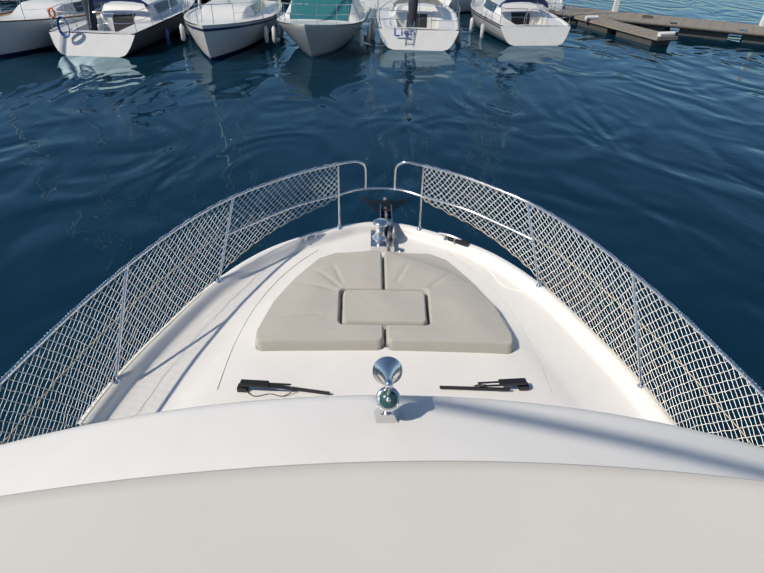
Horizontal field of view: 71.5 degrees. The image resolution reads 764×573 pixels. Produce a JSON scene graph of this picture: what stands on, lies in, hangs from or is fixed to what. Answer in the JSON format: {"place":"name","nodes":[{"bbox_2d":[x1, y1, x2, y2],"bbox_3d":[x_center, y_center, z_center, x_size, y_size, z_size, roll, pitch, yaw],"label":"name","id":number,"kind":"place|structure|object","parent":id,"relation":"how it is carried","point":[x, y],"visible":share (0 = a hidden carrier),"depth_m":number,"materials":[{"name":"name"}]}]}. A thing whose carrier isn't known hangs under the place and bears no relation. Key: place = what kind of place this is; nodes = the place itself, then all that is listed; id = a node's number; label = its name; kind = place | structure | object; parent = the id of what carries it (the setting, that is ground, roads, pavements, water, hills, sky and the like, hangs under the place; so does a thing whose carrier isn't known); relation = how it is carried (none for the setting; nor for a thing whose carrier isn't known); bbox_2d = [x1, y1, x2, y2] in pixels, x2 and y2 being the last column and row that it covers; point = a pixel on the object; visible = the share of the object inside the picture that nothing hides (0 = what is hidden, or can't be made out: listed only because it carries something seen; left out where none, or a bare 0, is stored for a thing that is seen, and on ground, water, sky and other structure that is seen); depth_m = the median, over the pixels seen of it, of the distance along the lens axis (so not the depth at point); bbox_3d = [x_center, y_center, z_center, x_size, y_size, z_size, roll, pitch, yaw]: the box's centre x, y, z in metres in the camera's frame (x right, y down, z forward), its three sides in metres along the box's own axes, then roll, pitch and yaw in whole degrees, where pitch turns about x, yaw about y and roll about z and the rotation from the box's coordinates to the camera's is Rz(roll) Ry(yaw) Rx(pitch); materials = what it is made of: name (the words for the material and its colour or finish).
{"place":"outdoors","nodes":[
{"label":"outdoors","id":0,"kind":"place"},
{"bbox_2d":[0,0,763,447],"bbox_3d":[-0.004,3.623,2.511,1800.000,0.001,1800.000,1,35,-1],"label":"harbour water","id":1,"kind":"structure","parent":0,"point":[644,160],"depth_m":11.29,"materials":[{"name":"blue liquid"}]},
{"bbox_2d":[0,0,110,57],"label":"sailboat","id":2,"kind":"object","parent":1,"relation":"on","point":[25,26],"visible":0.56,"depth_m":19.33,"materials":[{"name":"white"}]},
{"bbox_2d":[46,0,194,56],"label":"boat","id":3,"kind":"object","parent":1,"relation":"on","point":[115,28],"visible":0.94,"depth_m":19.59,"materials":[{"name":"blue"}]},
{"bbox_2d":[179,0,283,60],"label":"sailboat","id":4,"kind":"object","parent":1,"relation":"on","point":[215,33],"visible":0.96,"depth_m":20.27,"materials":[{"name":"white"}]},
{"bbox_2d":[272,0,370,56],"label":"motorboat","id":5,"kind":"object","parent":1,"relation":"on","point":[312,28],"visible":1,"depth_m":20.49,"materials":[{"name":"white"}]},
{"bbox_2d":[360,0,388,8],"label":"sailboat row","id":6,"kind":"object","parent":1,"relation":"on","point":[368,3],"visible":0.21,"depth_m":30.35,"materials":[{"name":"white"}]},
{"bbox_2d":[77,222,677,425],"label":"boat deck","id":7,"kind":"structure","parent":1,"relation":"on","point":[179,361],"depth_m":4.14,"materials":[{"name":"white plastic"}]},
{"bbox_2d":[237,379,329,396],"bbox_3d":[-0.702,0.727,3.791,0.666,0.082,0.105,1,35,-1],"label":"wiper","id":8,"kind":"object","parent":7,"relation":"on","point":[244,385],"visible":1,"depth_m":3.78,"materials":[{"name":"black rubber"}]},
{"bbox_2d":[299,231,321,241],"bbox_3d":[-0.724,-0.509,5.379,0.261,0.072,0.044,-21,41,-29],"label":"cleat","id":9,"kind":"object","parent":7,"relation":"on","point":[310,234],"visible":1,"depth_m":5.36,"materials":[{"name":"silver metal"}]},
{"bbox_2d":[0,395,763,572],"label":"roof","id":10,"kind":"structure","parent":7,"relation":"on","point":[349,484],"depth_m":0.64,"materials":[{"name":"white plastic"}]},
{"bbox_2d":[372,356,402,422],"bbox_3d":[0.021,0.397,2.020,0.118,0.221,0.189,1,35,-1],"label":"horn","id":11,"kind":"object","parent":10,"relation":"attached to","point":[387,371],"visible":1,"depth_m":2.00,"materials":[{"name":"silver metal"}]},
{"bbox_2d":[0,160,763,445],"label":"railing","id":12,"kind":"object","parent":7,"relation":"attached to","point":[227,233],"visible":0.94,"depth_m":4.06,"materials":[{"name":"silver metal"}]},
{"bbox_2d":[255,250,512,353],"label":"sunpad cushions","id":13,"kind":"object","parent":7,"relation":"on","point":[303,313],"visible":1,"depth_m":4.42,"materials":[{"name":"fabric"}]},
{"bbox_2d":[217,248,551,392],"bbox_3d":[0.098,0.192,4.656,2.611,0.083,1.950,1,35,-1],"label":"deck seam","id":14,"kind":"object","parent":7,"relation":"on","point":[400,249],"visible":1,"depth_m":4.84,"materials":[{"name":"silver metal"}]},
{"bbox_2d":[360,196,411,251],"bbox_3d":[0.038,-0.680,5.767,0.576,0.526,1.313,1,35,-1],"label":"anchor windlass","id":15,"kind":"object","parent":7,"relation":"on","point":[382,235],"visible":0.92,"depth_m":5.43,"materials":[{"name":"silver metal"}]},
{"bbox_2d":[439,232,461,242],"bbox_3d":[0.696,-0.497,5.411,0.261,0.072,0.044,22,40,26],"label":"cleat","id":16,"kind":"object","parent":7,"relation":"on","point":[449,235],"visible":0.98,"depth_m":5.39,"materials":[{"name":"silver metal"}]},
{"bbox_2d":[447,237,468,246],"bbox_3d":[0.776,-0.465,5.398,0.220,0.030,0.060,22,40,26],"label":"fairlead","id":17,"kind":"object","parent":7,"relation":"on","point":[462,242],"visible":0.71,"depth_m":5.37,"materials":[{"name":"black metal"}]},
{"bbox_2d":[439,378,528,390],"bbox_3d":[0.747,0.712,3.881,0.659,0.082,0.105,1,35,-1],"label":"wiper","id":18,"kind":"object","parent":7,"relation":"on","point":[522,384],"visible":0.98,"depth_m":3.85,"materials":[{"name":"black rubber"}]},
{"bbox_2d":[371,0,462,50],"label":"sailboat","id":19,"kind":"object","parent":1,"relation":"on","point":[429,25],"visible":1,"depth_m":21.34,"materials":[{"name":"white"}]},
{"bbox_2d":[439,0,472,12],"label":"sailboat","id":20,"kind":"object","parent":1,"relation":"on","point":[464,5],"visible":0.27,"depth_m":29.40,"materials":[{"name":"white"}]},
{"bbox_2d":[195,0,763,45],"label":"dock","id":21,"kind":"object","parent":1,"relation":"on","point":[649,29],"visible":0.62,"depth_m":25.86,"materials":[{"name":"wood"}]},
{"bbox_2d":[469,0,571,45],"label":"sailboat","id":22,"kind":"object","parent":1,"relation":"on","point":[525,22],"visible":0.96,"depth_m":23.37,"materials":[{"name":"white"}]},
{"bbox_2d":[534,0,563,9],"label":"sailboat row","id":23,"kind":"object","parent":1,"relation":"on","point":[559,5],"visible":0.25,"depth_m":28.81,"materials":[{"name":"white"}]}
]}

